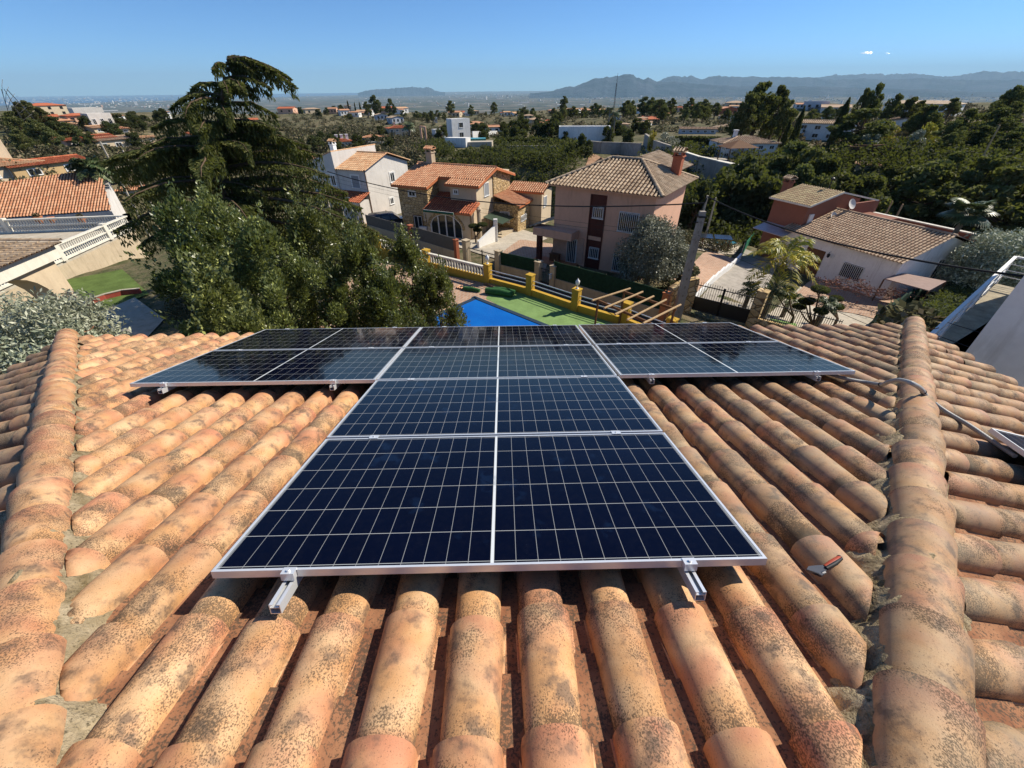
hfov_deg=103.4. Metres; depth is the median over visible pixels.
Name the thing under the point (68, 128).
pine tree
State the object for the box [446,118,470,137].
house
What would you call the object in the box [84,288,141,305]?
red curb
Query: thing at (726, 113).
pine tree
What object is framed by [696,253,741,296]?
white wall
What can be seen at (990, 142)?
wooden pole
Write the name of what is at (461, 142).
retaining wall
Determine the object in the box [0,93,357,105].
sea
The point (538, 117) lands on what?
evergreen tree
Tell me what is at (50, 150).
shrub
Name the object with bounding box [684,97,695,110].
pine tree
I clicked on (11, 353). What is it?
olive tree
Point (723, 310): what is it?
driveway gate
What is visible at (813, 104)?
house
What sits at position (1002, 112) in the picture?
pine tree
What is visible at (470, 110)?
pine tree
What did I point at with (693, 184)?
evergreen tree
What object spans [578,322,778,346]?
solar panel
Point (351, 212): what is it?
window
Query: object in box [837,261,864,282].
window
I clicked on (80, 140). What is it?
pine tree
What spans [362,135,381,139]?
house
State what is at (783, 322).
lawn
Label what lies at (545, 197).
window
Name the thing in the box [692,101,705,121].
pine tree
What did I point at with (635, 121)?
evergreen tree
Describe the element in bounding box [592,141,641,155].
concrete wall
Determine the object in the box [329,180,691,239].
overhead cable
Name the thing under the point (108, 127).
evergreen tree
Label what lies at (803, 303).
cloud pruned tree
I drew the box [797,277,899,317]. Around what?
patio
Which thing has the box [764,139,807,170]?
pine tree
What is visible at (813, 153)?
pine tree
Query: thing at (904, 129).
pine tree
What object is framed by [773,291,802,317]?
cycad
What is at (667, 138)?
olive tree
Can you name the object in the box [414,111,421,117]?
pine tree
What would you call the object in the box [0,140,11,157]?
house
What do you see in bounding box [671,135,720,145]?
hedge
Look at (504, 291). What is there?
rolled turf
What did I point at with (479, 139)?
raised pool
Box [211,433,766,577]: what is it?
solar panel
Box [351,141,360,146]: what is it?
evergreen tree
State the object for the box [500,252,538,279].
brushwood fence
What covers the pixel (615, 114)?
tall palm
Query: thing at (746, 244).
fence
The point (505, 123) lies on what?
evergreen tree
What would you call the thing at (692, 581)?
mounting rail
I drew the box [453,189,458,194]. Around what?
window
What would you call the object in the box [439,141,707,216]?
ravine scrub
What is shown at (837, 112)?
pine tree
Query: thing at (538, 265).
gate pier
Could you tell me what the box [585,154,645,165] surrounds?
bare soil
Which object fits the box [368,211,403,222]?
parked car
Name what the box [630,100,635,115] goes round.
pine tree
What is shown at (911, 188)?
pine tree
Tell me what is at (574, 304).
yellow wall
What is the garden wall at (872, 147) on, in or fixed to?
on the terrain at (138, 272)
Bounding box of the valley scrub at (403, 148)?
[258,116,437,206]
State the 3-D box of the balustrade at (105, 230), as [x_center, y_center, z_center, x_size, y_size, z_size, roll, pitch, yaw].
[-30.228,-10.125,28.548,0.382,1.145,5.031,-5,36,-6]
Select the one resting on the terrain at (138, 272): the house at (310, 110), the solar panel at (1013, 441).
the house at (310, 110)
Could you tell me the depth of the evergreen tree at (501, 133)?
100.47 m
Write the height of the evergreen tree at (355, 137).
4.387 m
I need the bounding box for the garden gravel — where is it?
[766,287,873,326]
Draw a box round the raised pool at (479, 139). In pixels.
[470,137,485,140]
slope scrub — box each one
[0,118,279,237]
[680,134,1023,247]
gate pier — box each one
[407,224,412,240]
[452,238,459,259]
[461,238,470,264]
[494,249,502,273]
[534,260,542,283]
[549,264,556,286]
[657,290,672,321]
[744,288,770,328]
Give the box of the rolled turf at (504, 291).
[463,286,515,296]
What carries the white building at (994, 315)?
on the terrain at (138, 272)
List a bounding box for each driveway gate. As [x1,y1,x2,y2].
[468,247,494,270]
[692,281,755,323]
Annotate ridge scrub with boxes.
[275,103,732,141]
[726,102,1023,146]
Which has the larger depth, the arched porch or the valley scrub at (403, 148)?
the valley scrub at (403, 148)
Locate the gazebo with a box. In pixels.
[717,140,758,161]
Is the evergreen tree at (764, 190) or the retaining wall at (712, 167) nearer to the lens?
the evergreen tree at (764, 190)
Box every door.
[566,239,576,262]
[798,246,825,276]
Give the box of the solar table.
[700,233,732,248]
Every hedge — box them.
[505,137,558,144]
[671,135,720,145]
[919,279,981,318]
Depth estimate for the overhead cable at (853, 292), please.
12.93 m
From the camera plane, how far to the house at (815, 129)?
89.21 m
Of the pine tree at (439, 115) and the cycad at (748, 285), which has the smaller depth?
the cycad at (748, 285)
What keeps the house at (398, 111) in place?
on the terrain at (138, 272)
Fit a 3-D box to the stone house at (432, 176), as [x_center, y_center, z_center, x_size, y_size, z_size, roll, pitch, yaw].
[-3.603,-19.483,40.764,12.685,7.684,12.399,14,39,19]
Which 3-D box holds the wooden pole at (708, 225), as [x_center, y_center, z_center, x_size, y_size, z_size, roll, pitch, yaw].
[21.208,-17.629,43.239,0.214,4.318,0.240,-1,36,0]
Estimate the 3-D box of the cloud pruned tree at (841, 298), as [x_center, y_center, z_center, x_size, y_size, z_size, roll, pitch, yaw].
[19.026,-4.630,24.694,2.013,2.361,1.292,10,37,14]
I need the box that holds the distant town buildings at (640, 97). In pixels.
[0,91,996,107]
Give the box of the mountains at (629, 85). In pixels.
[530,74,1004,97]
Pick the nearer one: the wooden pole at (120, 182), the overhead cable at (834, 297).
the overhead cable at (834, 297)
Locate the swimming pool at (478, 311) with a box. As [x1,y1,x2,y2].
[436,296,547,326]
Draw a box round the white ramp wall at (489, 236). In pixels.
[477,219,497,247]
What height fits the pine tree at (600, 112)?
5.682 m
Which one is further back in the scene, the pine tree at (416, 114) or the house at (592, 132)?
the pine tree at (416, 114)
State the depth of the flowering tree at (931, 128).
71.40 m
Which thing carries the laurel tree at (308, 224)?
on the pool terrace at (461, 295)
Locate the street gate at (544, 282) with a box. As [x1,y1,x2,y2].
[540,267,549,283]
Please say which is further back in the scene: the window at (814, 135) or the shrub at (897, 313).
the window at (814, 135)
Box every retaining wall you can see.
[445,137,470,147]
[468,140,492,146]
[643,134,672,152]
[678,152,738,180]
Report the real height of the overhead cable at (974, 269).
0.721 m
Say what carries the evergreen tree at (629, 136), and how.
on the terrain at (138, 272)
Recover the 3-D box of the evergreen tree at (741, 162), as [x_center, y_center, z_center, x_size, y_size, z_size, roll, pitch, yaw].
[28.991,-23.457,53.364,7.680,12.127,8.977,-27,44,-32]
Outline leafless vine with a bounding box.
[811,272,929,302]
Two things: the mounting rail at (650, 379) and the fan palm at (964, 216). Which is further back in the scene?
the fan palm at (964, 216)
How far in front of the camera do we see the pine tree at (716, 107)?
182.73 m
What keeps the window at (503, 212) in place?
in the stone house at (432, 176)
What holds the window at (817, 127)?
in the house at (815, 129)
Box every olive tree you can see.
[0,286,132,374]
[0,317,100,372]
[612,213,689,286]
[655,132,678,146]
[859,134,879,144]
[906,129,926,147]
[933,226,1023,293]
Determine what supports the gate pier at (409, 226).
on the terrain at (138, 272)
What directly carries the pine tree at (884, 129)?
on the terrain at (138, 272)
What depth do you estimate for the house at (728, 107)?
212.24 m
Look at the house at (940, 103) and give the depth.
158.87 m
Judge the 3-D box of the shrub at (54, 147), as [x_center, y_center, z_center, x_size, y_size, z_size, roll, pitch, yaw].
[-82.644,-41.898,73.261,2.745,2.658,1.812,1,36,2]
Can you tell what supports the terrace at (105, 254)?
on the terrain at (138, 272)
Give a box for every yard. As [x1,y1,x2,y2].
[445,230,546,257]
[703,156,730,161]
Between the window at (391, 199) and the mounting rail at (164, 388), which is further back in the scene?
the window at (391, 199)
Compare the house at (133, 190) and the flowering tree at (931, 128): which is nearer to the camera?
the house at (133, 190)
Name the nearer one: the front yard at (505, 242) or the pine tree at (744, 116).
the front yard at (505, 242)
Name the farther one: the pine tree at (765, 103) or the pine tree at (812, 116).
the pine tree at (812, 116)
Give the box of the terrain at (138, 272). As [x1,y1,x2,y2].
[0,102,1023,374]
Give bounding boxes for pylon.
[1,79,37,120]
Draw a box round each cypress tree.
[778,118,791,152]
[788,105,805,143]
[826,96,850,146]
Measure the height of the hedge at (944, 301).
2.680 m
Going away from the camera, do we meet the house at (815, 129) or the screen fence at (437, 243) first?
the screen fence at (437, 243)
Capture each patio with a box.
[503,239,552,271]
[671,252,734,291]
[698,240,738,253]
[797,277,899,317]
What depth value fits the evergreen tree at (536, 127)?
104.97 m
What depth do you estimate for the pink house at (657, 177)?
28.61 m
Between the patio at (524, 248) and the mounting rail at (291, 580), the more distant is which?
the patio at (524, 248)
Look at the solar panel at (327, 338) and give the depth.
5.32 m
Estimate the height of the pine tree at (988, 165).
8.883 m
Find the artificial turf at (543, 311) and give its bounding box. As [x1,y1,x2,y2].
[486,292,613,327]
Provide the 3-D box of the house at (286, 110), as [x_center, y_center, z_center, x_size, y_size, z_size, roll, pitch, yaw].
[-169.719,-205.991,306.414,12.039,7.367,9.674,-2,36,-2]
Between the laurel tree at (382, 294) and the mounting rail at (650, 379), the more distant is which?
the laurel tree at (382, 294)
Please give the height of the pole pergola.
2.550 m
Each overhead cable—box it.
[327,171,703,206]
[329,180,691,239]
[344,180,691,234]
[698,235,980,332]
[698,240,968,346]
[698,245,867,324]
[708,196,1023,276]
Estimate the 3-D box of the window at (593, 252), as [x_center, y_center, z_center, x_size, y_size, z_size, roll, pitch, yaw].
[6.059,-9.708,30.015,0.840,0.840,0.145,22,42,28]
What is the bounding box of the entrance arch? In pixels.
[419,126,426,139]
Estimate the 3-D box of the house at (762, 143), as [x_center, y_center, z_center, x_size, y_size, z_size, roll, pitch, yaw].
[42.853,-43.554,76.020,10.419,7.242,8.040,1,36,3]
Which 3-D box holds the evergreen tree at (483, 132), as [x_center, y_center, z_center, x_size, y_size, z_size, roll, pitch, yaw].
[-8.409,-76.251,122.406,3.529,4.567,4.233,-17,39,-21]
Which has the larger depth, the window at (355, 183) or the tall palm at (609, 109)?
the tall palm at (609, 109)
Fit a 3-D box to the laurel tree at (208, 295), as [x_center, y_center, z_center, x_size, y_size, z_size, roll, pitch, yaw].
[-6.397,0.458,10.300,2.821,7.835,2.701,12,38,16]
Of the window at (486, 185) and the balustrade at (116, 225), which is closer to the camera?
the balustrade at (116, 225)
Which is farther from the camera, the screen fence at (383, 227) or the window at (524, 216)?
the window at (524, 216)
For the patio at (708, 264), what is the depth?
35.37 m
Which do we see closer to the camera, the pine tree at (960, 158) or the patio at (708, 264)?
the patio at (708, 264)
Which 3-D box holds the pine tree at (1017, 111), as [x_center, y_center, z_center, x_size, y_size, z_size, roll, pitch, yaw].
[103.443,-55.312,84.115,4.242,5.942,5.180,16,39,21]
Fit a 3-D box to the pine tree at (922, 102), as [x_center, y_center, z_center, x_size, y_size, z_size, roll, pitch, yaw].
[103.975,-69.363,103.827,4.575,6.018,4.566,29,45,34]
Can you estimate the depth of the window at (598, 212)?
28.35 m
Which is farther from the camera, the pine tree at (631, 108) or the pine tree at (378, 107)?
the pine tree at (378, 107)
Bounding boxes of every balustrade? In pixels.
[0,218,13,233]
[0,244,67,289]
[3,213,133,232]
[58,223,113,258]
[106,216,129,237]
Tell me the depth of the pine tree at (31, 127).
83.25 m
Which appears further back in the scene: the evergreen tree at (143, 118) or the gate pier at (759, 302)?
the evergreen tree at (143, 118)
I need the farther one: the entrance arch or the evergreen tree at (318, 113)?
the evergreen tree at (318, 113)
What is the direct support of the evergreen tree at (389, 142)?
on the terrain at (138, 272)
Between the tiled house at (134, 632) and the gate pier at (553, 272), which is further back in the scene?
the gate pier at (553, 272)
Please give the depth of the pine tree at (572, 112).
186.21 m
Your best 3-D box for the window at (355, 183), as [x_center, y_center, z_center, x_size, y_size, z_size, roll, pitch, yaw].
[-16.708,-21.626,43.125,1.290,1.340,0.110,13,38,18]
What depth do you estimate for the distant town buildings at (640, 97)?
8322.44 m
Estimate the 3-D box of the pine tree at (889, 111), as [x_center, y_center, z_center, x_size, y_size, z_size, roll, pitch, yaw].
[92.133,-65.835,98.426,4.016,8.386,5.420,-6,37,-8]
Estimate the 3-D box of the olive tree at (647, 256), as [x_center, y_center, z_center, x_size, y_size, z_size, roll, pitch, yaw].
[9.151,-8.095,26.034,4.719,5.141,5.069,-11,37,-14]
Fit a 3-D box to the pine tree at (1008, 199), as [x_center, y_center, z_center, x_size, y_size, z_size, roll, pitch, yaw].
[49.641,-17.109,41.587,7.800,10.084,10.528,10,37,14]
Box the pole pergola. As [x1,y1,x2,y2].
[591,288,680,323]
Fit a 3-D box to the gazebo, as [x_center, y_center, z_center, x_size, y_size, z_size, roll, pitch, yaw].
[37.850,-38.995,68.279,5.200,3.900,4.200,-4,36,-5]
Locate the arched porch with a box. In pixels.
[0,238,100,330]
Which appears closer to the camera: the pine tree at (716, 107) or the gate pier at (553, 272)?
the gate pier at (553, 272)
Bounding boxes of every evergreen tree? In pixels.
[77,115,90,126]
[81,133,94,143]
[100,121,124,134]
[111,113,134,129]
[124,132,142,147]
[125,111,141,119]
[128,115,147,130]
[140,115,151,123]
[152,108,169,121]
[154,113,165,121]
[297,107,303,113]
[307,135,323,151]
[315,109,321,116]
[316,131,325,136]
[327,137,341,149]
[329,136,341,149]
[346,113,352,119]
[351,134,365,145]
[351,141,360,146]
[371,134,377,140]
[376,125,387,135]
[381,137,393,146]
[434,127,447,138]
[470,123,479,131]
[478,123,489,138]
[496,131,503,141]
[498,121,510,134]
[500,123,508,132]
[502,128,509,135]
[509,119,527,137]
[517,116,529,132]
[529,123,546,135]
[534,115,541,124]
[538,118,560,137]
[549,111,563,124]
[561,131,567,139]
[564,143,573,157]
[575,133,586,153]
[583,139,592,155]
[601,125,615,141]
[607,122,617,135]
[615,121,627,135]
[622,128,634,142]
[631,118,641,132]
[637,120,651,134]
[677,179,719,230]
[678,181,712,233]
[703,169,758,235]
[710,152,769,215]
[718,163,782,233]
[736,174,783,233]
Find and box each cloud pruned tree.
[468,222,487,242]
[774,286,796,322]
[792,284,830,325]
[810,287,844,324]
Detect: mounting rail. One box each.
[157,328,289,393]
[268,326,445,613]
[329,327,396,389]
[553,324,706,600]
[596,324,654,383]
[702,322,820,380]
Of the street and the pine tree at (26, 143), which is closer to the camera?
the street
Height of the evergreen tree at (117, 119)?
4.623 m
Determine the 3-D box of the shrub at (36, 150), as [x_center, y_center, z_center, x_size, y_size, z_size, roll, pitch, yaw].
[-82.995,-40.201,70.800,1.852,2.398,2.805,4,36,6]
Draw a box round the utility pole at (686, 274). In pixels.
[671,211,706,321]
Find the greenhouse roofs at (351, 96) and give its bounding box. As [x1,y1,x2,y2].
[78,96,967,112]
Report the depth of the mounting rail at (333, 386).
3.78 m
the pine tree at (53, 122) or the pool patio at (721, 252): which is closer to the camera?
the pool patio at (721, 252)
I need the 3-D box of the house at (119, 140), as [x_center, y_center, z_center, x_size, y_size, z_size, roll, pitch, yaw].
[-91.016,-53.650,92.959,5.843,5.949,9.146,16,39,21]
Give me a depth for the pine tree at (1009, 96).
89.13 m
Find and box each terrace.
[0,230,147,310]
[296,263,614,327]
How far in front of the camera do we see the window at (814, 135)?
89.71 m
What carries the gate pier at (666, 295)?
on the terrain at (138, 272)
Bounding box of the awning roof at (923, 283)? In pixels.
[871,273,946,300]
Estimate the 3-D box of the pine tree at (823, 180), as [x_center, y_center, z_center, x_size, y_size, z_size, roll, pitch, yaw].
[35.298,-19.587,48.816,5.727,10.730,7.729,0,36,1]
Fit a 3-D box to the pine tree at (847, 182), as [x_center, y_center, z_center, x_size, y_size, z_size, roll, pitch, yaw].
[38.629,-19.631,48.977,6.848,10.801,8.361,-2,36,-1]
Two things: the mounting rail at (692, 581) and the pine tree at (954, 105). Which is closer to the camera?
the mounting rail at (692, 581)
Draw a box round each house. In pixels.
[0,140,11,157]
[0,158,44,181]
[0,172,125,231]
[0,316,1023,767]
[4,154,85,178]
[23,103,68,114]
[53,133,116,147]
[56,119,73,122]
[58,113,80,123]
[67,107,103,112]
[80,112,113,124]
[81,124,105,132]
[92,135,133,148]
[105,126,129,132]
[114,185,144,193]
[140,135,155,141]
[276,106,297,113]
[302,108,320,113]
[310,138,409,223]
[327,107,337,113]
[334,134,351,146]
[338,109,349,115]
[348,111,361,116]
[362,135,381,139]
[374,113,386,119]
[385,122,410,135]
[386,115,403,123]
[390,145,551,239]
[394,109,404,113]
[396,107,408,112]
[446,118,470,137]
[448,111,462,116]
[485,125,510,131]
[529,118,543,123]
[529,147,698,279]
[559,125,610,142]
[678,127,717,133]
[707,130,781,158]
[716,106,737,115]
[724,101,740,105]
[753,175,984,259]
[774,208,973,298]
[793,103,803,107]
[800,119,859,139]
[802,101,829,110]
[819,104,851,112]
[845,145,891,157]
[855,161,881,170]
[878,100,967,118]
[890,117,909,127]
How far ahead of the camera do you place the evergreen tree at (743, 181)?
48.91 m
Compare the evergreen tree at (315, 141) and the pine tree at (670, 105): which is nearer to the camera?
the evergreen tree at (315, 141)
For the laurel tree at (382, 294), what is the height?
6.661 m
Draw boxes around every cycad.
[732,281,761,307]
[752,282,790,318]
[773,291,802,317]
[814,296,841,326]
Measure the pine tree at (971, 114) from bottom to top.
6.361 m
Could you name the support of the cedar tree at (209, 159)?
on the terrain at (138, 272)
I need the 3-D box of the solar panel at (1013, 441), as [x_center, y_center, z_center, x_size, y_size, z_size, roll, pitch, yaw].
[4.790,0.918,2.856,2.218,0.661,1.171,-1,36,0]
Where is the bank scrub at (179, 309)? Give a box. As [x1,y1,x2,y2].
[160,298,198,321]
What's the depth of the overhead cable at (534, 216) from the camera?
25.41 m
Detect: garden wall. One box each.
[472,131,496,137]
[507,145,551,149]
[854,144,885,152]
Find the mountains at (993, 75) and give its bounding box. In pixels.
[800,71,1023,80]
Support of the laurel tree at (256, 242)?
on the pool terrace at (461, 295)
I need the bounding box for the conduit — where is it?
[829,375,1017,457]
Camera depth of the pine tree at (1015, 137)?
52.54 m
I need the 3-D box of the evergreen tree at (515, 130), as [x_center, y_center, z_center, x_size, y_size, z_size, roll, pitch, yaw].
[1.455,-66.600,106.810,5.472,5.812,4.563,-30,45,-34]
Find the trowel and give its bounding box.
[806,555,842,576]
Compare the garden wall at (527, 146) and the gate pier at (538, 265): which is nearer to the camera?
the gate pier at (538, 265)
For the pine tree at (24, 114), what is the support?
on the terrain at (138, 272)
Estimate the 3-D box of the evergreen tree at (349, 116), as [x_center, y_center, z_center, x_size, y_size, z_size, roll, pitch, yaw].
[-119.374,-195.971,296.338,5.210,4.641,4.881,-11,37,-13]
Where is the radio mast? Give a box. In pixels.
[609,76,617,141]
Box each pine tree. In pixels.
[0,111,34,138]
[8,128,35,151]
[11,101,36,123]
[20,100,43,122]
[23,117,51,144]
[31,107,50,126]
[38,126,64,147]
[45,116,67,135]
[57,122,81,137]
[71,130,90,146]
[362,101,371,118]
[368,95,380,113]
[375,102,383,113]
[384,98,395,116]
[400,110,406,117]
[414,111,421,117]
[434,110,441,119]
[445,100,454,112]
[467,105,474,116]
[490,102,497,113]
[520,107,528,114]
[530,108,536,114]
[559,96,567,109]
[561,109,566,118]
[567,106,578,120]
[587,103,598,117]
[595,105,603,118]
[618,102,629,117]
[621,100,636,117]
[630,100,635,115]
[637,96,650,116]
[644,100,654,115]
[648,100,661,115]
[650,99,667,117]
[659,107,669,121]
[666,98,676,114]
[679,107,690,121]
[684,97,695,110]
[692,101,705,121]
[698,103,710,122]
[700,99,709,107]
[711,102,722,118]
[720,108,731,120]
[724,92,762,136]
[740,81,782,136]
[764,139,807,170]
[765,154,792,176]
[765,163,815,203]
[766,84,790,139]
[771,99,799,148]
[780,145,833,175]
[795,173,836,188]
[806,109,819,118]
[808,153,850,183]
[819,106,835,119]
[825,108,897,146]
[831,171,867,201]
[832,106,842,119]
[850,87,871,129]
[850,172,900,215]
[860,82,884,129]
[877,159,968,226]
[878,93,905,120]
[879,165,917,209]
[894,96,921,119]
[899,147,912,159]
[901,113,916,133]
[903,104,944,130]
[905,110,942,134]
[910,100,926,116]
[926,150,978,187]
[930,119,967,141]
[931,132,964,148]
[938,97,962,119]
[942,153,1009,227]
[942,164,1023,237]
[946,108,983,138]
[959,125,1000,147]
[962,106,1021,138]
[980,104,1008,121]
[990,84,1023,108]
[990,131,1023,156]
[998,101,1023,126]
[1007,123,1023,145]
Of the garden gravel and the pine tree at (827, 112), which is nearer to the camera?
the garden gravel
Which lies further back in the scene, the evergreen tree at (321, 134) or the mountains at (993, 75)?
the mountains at (993, 75)
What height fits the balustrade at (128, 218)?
1.145 m
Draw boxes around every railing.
[753,303,842,327]
[930,256,1023,337]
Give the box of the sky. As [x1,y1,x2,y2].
[0,0,1023,96]
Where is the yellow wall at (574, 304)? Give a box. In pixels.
[376,236,679,323]
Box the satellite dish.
[849,199,855,209]
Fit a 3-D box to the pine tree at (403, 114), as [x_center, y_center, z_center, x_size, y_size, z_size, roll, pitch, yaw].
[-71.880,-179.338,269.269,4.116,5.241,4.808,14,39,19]
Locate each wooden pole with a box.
[99,141,149,235]
[705,197,716,233]
[974,125,1000,170]
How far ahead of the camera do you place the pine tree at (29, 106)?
99.43 m
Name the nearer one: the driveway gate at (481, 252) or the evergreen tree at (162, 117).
the driveway gate at (481, 252)
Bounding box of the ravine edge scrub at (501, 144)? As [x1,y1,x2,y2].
[412,133,584,166]
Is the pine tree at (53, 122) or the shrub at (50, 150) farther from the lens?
the pine tree at (53, 122)
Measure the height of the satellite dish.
1.163 m
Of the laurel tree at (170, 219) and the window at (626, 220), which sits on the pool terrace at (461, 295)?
the laurel tree at (170, 219)
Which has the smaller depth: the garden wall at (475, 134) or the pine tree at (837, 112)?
the pine tree at (837, 112)
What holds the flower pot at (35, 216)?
on the terrain at (138, 272)
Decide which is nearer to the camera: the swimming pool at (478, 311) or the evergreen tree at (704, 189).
the swimming pool at (478, 311)
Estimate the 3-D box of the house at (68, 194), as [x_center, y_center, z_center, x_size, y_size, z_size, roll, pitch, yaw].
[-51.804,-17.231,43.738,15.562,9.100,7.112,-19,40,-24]
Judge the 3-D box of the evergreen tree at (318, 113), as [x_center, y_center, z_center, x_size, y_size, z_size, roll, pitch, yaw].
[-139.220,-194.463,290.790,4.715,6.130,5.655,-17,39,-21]
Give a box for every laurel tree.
[120,178,287,335]
[150,248,276,336]
[165,177,318,336]
[218,200,354,328]
[280,176,369,328]
[317,208,411,327]
[357,248,429,327]
[382,220,440,326]
[403,248,470,326]
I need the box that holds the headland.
[358,86,444,96]
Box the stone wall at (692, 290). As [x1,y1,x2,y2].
[666,276,699,317]
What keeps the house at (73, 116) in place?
on the terrain at (138, 272)
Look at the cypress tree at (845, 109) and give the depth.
76.95 m
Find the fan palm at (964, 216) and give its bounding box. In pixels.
[939,197,998,233]
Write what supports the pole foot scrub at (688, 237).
on the terrain at (138, 272)
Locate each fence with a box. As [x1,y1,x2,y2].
[365,215,408,240]
[411,227,455,257]
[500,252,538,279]
[554,260,667,318]
[741,230,753,256]
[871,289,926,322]
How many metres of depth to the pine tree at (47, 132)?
79.31 m
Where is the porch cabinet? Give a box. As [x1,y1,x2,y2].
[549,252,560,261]
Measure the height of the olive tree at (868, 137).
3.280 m
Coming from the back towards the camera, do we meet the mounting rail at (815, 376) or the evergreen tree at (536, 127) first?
the evergreen tree at (536, 127)
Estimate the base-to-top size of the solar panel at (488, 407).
0.351 m
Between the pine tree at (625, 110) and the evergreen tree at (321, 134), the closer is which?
the evergreen tree at (321, 134)
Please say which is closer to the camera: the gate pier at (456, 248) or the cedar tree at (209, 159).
the cedar tree at (209, 159)
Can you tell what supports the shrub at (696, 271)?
on the terrain at (138, 272)
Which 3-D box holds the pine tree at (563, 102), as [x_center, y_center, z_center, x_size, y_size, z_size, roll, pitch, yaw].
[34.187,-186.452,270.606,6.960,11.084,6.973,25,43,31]
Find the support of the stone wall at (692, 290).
on the terrain at (138, 272)
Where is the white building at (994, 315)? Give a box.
[939,276,1023,386]
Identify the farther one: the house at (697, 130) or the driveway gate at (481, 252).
the house at (697, 130)
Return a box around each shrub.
[28,147,40,155]
[35,151,49,154]
[41,147,56,155]
[49,144,62,153]
[89,151,103,159]
[659,261,699,289]
[869,299,947,331]
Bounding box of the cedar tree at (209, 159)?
[101,54,395,276]
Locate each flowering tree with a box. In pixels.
[647,130,656,150]
[873,119,901,142]
[919,121,938,145]
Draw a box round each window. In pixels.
[26,167,43,175]
[114,142,123,147]
[330,174,337,185]
[349,174,361,188]
[349,209,358,219]
[389,171,395,182]
[389,196,394,204]
[407,190,416,196]
[413,215,423,227]
[430,214,462,238]
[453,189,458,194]
[484,182,489,196]
[500,211,509,222]
[521,213,526,221]
[543,195,546,207]
[588,247,598,259]
[592,207,603,219]
[611,254,626,272]
[617,211,639,233]
[810,133,818,137]
[813,125,821,129]
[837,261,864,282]
[928,258,946,278]
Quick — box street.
[382,238,665,322]
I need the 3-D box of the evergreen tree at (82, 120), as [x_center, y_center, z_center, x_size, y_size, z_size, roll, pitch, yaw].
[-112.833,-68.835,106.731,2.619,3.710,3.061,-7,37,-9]
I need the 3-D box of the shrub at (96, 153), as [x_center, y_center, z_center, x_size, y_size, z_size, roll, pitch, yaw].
[-64.105,-34.986,62.794,1.914,2.335,1.871,4,36,7]
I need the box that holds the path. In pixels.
[96,297,163,336]
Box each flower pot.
[31,213,43,223]
[75,213,85,222]
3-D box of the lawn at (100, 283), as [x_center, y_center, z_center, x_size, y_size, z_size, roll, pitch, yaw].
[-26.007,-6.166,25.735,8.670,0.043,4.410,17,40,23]
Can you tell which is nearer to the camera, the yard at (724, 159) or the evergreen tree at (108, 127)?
the yard at (724, 159)
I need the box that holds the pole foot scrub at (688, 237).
[675,226,742,252]
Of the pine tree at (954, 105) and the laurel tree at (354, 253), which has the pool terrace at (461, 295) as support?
the laurel tree at (354, 253)
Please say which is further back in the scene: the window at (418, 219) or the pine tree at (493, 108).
the pine tree at (493, 108)
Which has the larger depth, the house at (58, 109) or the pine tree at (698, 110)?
the house at (58, 109)
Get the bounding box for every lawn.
[67,269,148,313]
[770,319,795,325]
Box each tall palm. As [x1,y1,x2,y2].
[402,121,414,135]
[605,106,614,122]
[609,109,620,132]
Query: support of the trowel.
on the tiled house at (134, 632)
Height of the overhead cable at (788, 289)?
1.398 m
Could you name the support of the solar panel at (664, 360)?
on the mounting rail at (650, 379)
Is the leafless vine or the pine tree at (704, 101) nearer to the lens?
the leafless vine
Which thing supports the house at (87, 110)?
on the terrain at (138, 272)
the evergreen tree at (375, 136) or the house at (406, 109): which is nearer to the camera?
the evergreen tree at (375, 136)
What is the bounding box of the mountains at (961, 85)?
[658,75,1023,91]
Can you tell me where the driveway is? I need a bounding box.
[701,249,777,308]
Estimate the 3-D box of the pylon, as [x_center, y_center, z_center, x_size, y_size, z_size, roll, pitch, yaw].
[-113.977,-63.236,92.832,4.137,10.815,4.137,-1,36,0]
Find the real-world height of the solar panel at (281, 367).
0.351 m
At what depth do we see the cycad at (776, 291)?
23.55 m
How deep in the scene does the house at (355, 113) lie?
310.98 m
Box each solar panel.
[129,348,402,386]
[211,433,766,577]
[213,327,420,350]
[327,376,662,438]
[376,345,616,379]
[404,325,591,347]
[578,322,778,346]
[595,342,854,377]
[988,428,1023,456]
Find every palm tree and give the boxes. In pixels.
[64,155,112,183]
[746,235,821,304]
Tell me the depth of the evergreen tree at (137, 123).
114.06 m

